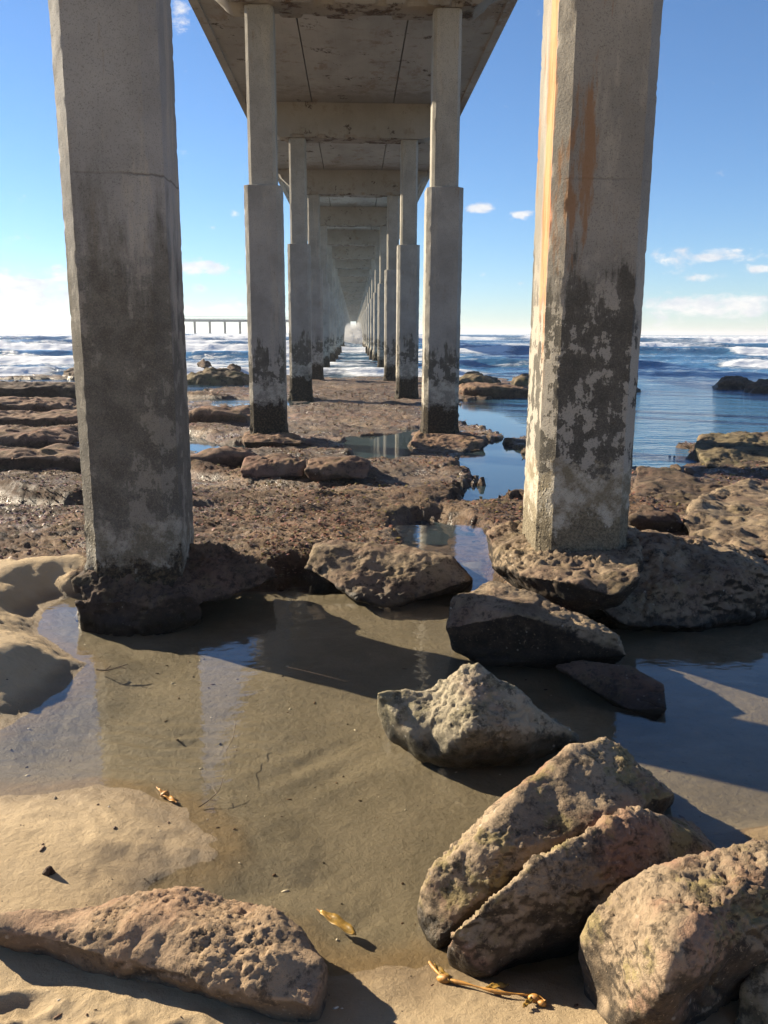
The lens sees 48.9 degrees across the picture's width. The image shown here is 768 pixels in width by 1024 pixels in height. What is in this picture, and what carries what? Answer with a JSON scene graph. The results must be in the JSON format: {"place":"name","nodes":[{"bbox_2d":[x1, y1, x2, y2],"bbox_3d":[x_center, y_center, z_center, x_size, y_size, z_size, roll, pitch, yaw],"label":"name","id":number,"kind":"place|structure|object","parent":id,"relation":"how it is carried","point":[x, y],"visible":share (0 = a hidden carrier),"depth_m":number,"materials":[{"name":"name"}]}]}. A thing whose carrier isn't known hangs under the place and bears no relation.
{"place":"outdoors","nodes":[
{"label":"outdoors","id":0,"kind":"place"},
{"bbox_2d":[0,374,767,1023],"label":"ground","id":1,"kind":"structure","parent":0,"point":[704,738],"depth_m":3.56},
{"bbox_2d":[0,380,75,399],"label":"rock ledge","id":2,"kind":"object","parent":1,"relation":"on","point":[16,388],"visible":0.41,"depth_m":20.60,"materials":[{"name":"brown stone"}]},
{"bbox_2d":[0,396,76,411],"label":"rock ledge","id":3,"kind":"object","parent":1,"relation":"on","point":[37,404],"visible":0.42,"depth_m":16.98,"materials":[{"name":"brown stone"}]},
{"bbox_2d":[0,409,77,426],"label":"rock ledge","id":4,"kind":"object","parent":1,"relation":"on","point":[31,418],"visible":0.29,"depth_m":14.05,"materials":[{"name":"brown stone"}]},
{"bbox_2d":[0,424,78,447],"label":"rock ledge","id":5,"kind":"object","parent":1,"relation":"on","point":[24,436],"visible":0.37,"depth_m":11.70,"materials":[{"name":"brown stone"}]},
{"bbox_2d":[0,443,80,472],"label":"rock ledge","id":6,"kind":"object","parent":1,"relation":"on","point":[62,455],"visible":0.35,"depth_m":9.86,"materials":[{"name":"brown stone"}]},
{"bbox_2d":[42,865,56,876],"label":"pebble","id":7,"kind":"object","parent":1,"relation":"on","point":[49,870],"visible":1,"depth_m":2.45,"materials":[{"name":"brown stone"}]},
{"bbox_2d":[62,367,74,379],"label":"boulder","id":8,"kind":"object","parent":1,"relation":"on","point":[69,372],"visible":0.17,"depth_m":29.86,"materials":[{"name":"stone"}]},
{"bbox_2d":[0,886,327,1021],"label":"boulder","id":9,"kind":"object","parent":1,"relation":"on","point":[265,961],"visible":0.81,"depth_m":2.05,"materials":[{"name":"beige stone"}]},
{"bbox_2d":[156,786,176,802],"bbox_3d":[-0.766,0.993,2.969,0.141,0.023,0.030,10,15,39],"label":"kelp leaf","id":10,"kind":"object","parent":1,"relation":"on","point":[165,794],"visible":1,"depth_m":2.96,"materials":[{"name":"orange plant"}]},
{"bbox_2d":[71,541,276,636],"bbox_3d":[-1.272,0.439,5.068,1.258,0.479,0.818,0,12,-2],"label":"rock footing","id":11,"kind":"object","parent":1,"relation":"on","point":[127,605],"visible":0.77,"depth_m":4.77,"materials":[{"name":"brown stone"}]},
{"bbox_2d":[197,359,211,368],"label":"boulder","id":12,"kind":"object","parent":1,"relation":"on","point":[203,363],"visible":0.34,"depth_m":33.93,"materials":[{"name":"stone"}]},
{"bbox_2d":[187,367,248,384],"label":"boulder","id":13,"kind":"object","parent":1,"relation":"on","point":[214,376],"visible":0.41,"depth_m":27.23,"materials":[{"name":"brown stone"}]},
{"bbox_2d":[189,405,249,422],"bbox_3d":[-3.047,-1.768,16.197,1.194,0.628,2.197,0,12,-2],"label":"rock ledge","id":14,"kind":"object","parent":1,"relation":"on","point":[208,413],"visible":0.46,"depth_m":15.19,"materials":[{"name":"brown stone"}]},
{"bbox_2d":[190,446,256,467],"bbox_3d":[-1.986,-0.546,10.554,0.854,0.644,1.128,0,12,-2],"label":"rock ledge","id":15,"kind":"object","parent":1,"relation":"on","point":[234,457],"visible":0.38,"depth_m":10.03,"materials":[{"name":"brown stone"}]},
{"bbox_2d":[227,363,240,371],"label":"boulder","id":16,"kind":"object","parent":1,"relation":"on","point":[234,367],"visible":0.29,"depth_m":33.34,"materials":[{"name":"brown stone"}]},
{"bbox_2d":[240,453,305,477],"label":"boulder","id":17,"kind":"object","parent":1,"relation":"on","point":[281,465],"visible":0.99,"depth_m":9.39,"materials":[{"name":"brown stone"}]},
{"bbox_2d":[241,431,304,447],"bbox_3d":[-1.838,-1.296,13.941,0.940,0.305,3.165,-1,12,-8],"label":"rock plinth","id":18,"kind":"object","parent":1,"relation":"on","point":[278,439],"visible":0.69,"depth_m":12.50,"materials":[{"name":"brown stone"}]},
{"bbox_2d":[304,456,370,480],"bbox_3d":[-0.531,-0.583,9.950,0.733,0.285,1.547,0,12,-2],"label":"boulder","id":19,"kind":"object","parent":1,"relation":"on","point":[331,468],"visible":1,"depth_m":9.30,"materials":[{"name":"brown stone"}]},
{"bbox_2d":[6,644,700,1023],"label":"shell grit","id":20,"kind":"object","parent":1,"relation":"on","point":[264,816],"visible":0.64,"depth_m":2.96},
{"bbox_2d":[0,381,767,576],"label":"reef weed","id":21,"kind":"object","parent":1,"relation":"on","point":[40,513],"visible":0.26,"depth_m":7.74,"materials":[{"name":"brown plant"}]},
{"bbox_2d":[305,539,472,609],"bbox_3d":[0.030,0.305,5.925,1.117,0.372,1.730,0,12,-2],"label":"boulder","id":22,"kind":"object","parent":1,"relation":"on","point":[384,577],"visible":1,"depth_m":5.29,"materials":[{"name":"brown stone"}]},
{"bbox_2d":[377,663,578,768],"bbox_3d":[0.377,0.785,3.495,0.816,0.410,0.705,0,12,-2],"label":"boulder","id":23,"kind":"object","parent":1,"relation":"on","point":[467,716],"visible":0.99,"depth_m":3.28,"materials":[{"name":"grey stone"}]},
{"bbox_2d":[459,371,500,384],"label":"boulder","id":24,"kind":"object","parent":1,"relation":"on","point":[472,376],"visible":0.41,"depth_m":27.05,"materials":[{"name":"brown stone"}]},
{"bbox_2d":[428,961,545,1007],"bbox_3d":[0.241,1.163,2.077,0.324,0.052,0.067,8,14,31],"label":"kelp strand","id":25,"kind":"object","parent":1,"relation":"on","point":[443,977],"visible":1,"depth_m":2.06,"materials":[{"name":"yellow plant"}]},
{"bbox_2d":[459,382,527,398],"bbox_3d":[2.979,-3.313,23.654,1.949,0.662,3.255,0,12,-2],"label":"rock ledge","id":26,"kind":"object","parent":1,"relation":"on","point":[497,390],"visible":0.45,"depth_m":22.12,"materials":[{"name":"brown stone"}]},
{"bbox_2d":[510,373,528,386],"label":"boulder","id":27,"kind":"object","parent":1,"relation":"on","point":[521,380],"visible":0.25,"depth_m":26.13,"materials":[{"name":"brown stone"}]},
{"bbox_2d":[446,581,625,669],"bbox_3d":[0.843,0.561,4.609,0.888,0.431,1.057,3,12,13],"label":"boulder","id":28,"kind":"object","parent":1,"relation":"on","point":[493,624],"visible":0.99,"depth_m":4.17,"materials":[{"name":"grey stone"}]},
{"bbox_2d":[417,737,673,948],"bbox_3d":[0.630,0.918,2.764,0.619,0.505,1.424,6,13,27],"label":"boulder","id":29,"kind":"object","parent":1,"relation":"on","point":[571,790],"visible":0.7,"depth_m":2.35,"materials":[{"name":"beige stone"}]},
{"bbox_2d":[447,805,715,977],"bbox_3d":[0.639,1.009,2.463,1.176,0.450,0.453,-7,14,-31],"label":"boulder","id":30,"kind":"object","parent":1,"relation":"on","point":[542,906],"visible":0.75,"depth_m":2.15,"materials":[{"name":"brown stone"}]},
{"bbox_2d":[556,660,666,720],"bbox_3d":[1.053,0.802,3.965,0.490,0.216,0.712,0,12,-2],"label":"boulder","id":31,"kind":"object","parent":1,"relation":"on","point":[630,688],"visible":1,"depth_m":3.79,"materials":[{"name":"stone"}]},
{"bbox_2d":[486,519,767,631],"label":"rock ledge","id":32,"kind":"object","parent":1,"relation":"on","point":[652,580],"visible":0.77,"depth_m":4.76,"materials":[{"name":"brown stone"}]},
{"bbox_2d":[628,504,684,532],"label":"boulder","id":33,"kind":"object","parent":1,"relation":"on","point":[650,516],"visible":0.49,"depth_m":6.45,"materials":[{"name":"brown stone"}]},
{"bbox_2d":[578,838,767,1023],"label":"boulder","id":34,"kind":"object","parent":1,"relation":"on","point":[681,940],"visible":0.94,"depth_m":1.91,"materials":[{"name":"beige stone"}]},
{"bbox_2d":[670,464,681,470],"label":"rock","id":35,"kind":"object","parent":1,"relation":"on","point":[677,466],"visible":0.24,"depth_m":9.72,"materials":[{"name":"brown stone"}]},
{"bbox_2d":[631,466,722,514],"bbox_3d":[2.987,-0.228,8.626,0.861,0.363,2.949,4,13,19],"label":"boulder","id":36,"kind":"object","parent":1,"relation":"on","point":[674,485],"visible":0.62,"depth_m":8.26,"materials":[{"name":"brown stone"}]},
{"bbox_2d":[683,467,693,475],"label":"rock","id":37,"kind":"object","parent":1,"relation":"on","point":[689,470],"visible":0.83,"depth_m":9.63,"materials":[{"name":"stone"}]},
{"bbox_2d":[683,478,767,558],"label":"rock ledge","id":38,"kind":"object","parent":1,"relation":"on","point":[735,514],"visible":0.88,"depth_m":6.54,"materials":[{"name":"brown stone"}]},
{"bbox_2d":[694,431,767,468],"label":"rock ledge","id":39,"kind":"object","parent":1,"relation":"on","point":[718,449],"visible":0.94,"depth_m":10.99,"materials":[{"name":"brown stone"}]},
{"bbox_2d":[734,962,767,1023],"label":"boulder","id":40,"kind":"object","parent":1,"relation":"on","point":[753,998],"visible":0.88,"depth_m":1.91,"materials":[{"name":"stone"}]},
{"bbox_2d":[0,331,767,544],"bbox_3d":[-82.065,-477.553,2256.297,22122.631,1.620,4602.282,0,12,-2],"label":"sea","id":41,"kind":"structure","parent":0,"point":[679,398],"depth_m":28.56,"materials":[{"name":"liquid"}]},
{"bbox_2d":[184,316,288,333],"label":"distant pier","id":42,"kind":"structure","parent":41,"relation":"in","point":[224,320],"depth_m":352.02,"materials":[{"name":"concrete"}]},
{"bbox_2d":[48,0,662,619],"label":"pier","id":43,"kind":"structure","parent":41,"relation":"in","point":[352,110],"depth_m":4.78,"materials":[{"name":"concrete"}]},
{"bbox_2d":[411,430,485,453],"bbox_3d":[1.031,-1.225,13.667,1.150,0.316,3.784,1,12,5],"label":"rock plinth","id":44,"kind":"object","parent":41,"relation":"in","point":[430,443],"visible":0.74,"depth_m":12.42,"materials":[{"name":"brown stone"}]},
{"bbox_2d":[712,375,753,389],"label":"boulder","id":45,"kind":"object","parent":41,"relation":"in","point":[736,382],"visible":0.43,"depth_m":26.16,"materials":[{"name":"stone"}]},
{"bbox_2d":[743,379,767,393],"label":"boulder","id":46,"kind":"object","parent":41,"relation":"in","point":[759,386],"visible":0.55,"depth_m":24.70,"materials":[{"name":"stone"}]},
{"bbox_2d":[0,0,767,334],"label":"sky","id":47,"kind":"structure","parent":0,"point":[706,255],"materials":[{"name":"blue"}]},
{"label":"tide pool","id":48,"kind":"structure","parent":0,"visible":0},
{"bbox_2d":[96,664,126,670],"bbox_3d":[-1.319,0.755,4.104,0.148,0.008,0.060,-3,12,-16],"label":"seaweed twig","id":49,"kind":"object","parent":48,"relation":"on","point":[107,669],"visible":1,"depth_m":4.09,"materials":[{"name":"brown plant"}]},
{"bbox_2d":[199,779,222,806],"bbox_3d":[-0.597,0.994,2.998,0.048,0.004,0.200,2,12,8],"label":"seaweed twig","id":50,"kind":"object","parent":48,"relation":"on","point":[213,796],"visible":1,"depth_m":2.97,"materials":[{"name":"brown plant"}]},
{"bbox_2d":[316,909,356,934],"bbox_3d":[-0.133,1.129,2.334,0.154,0.013,0.034,12,16,43],"label":"kelp leaf","id":51,"kind":"object","parent":48,"relation":"on","point":[339,922],"visible":1,"depth_m":2.33,"materials":[{"name":"yellow plant"}]}
]}

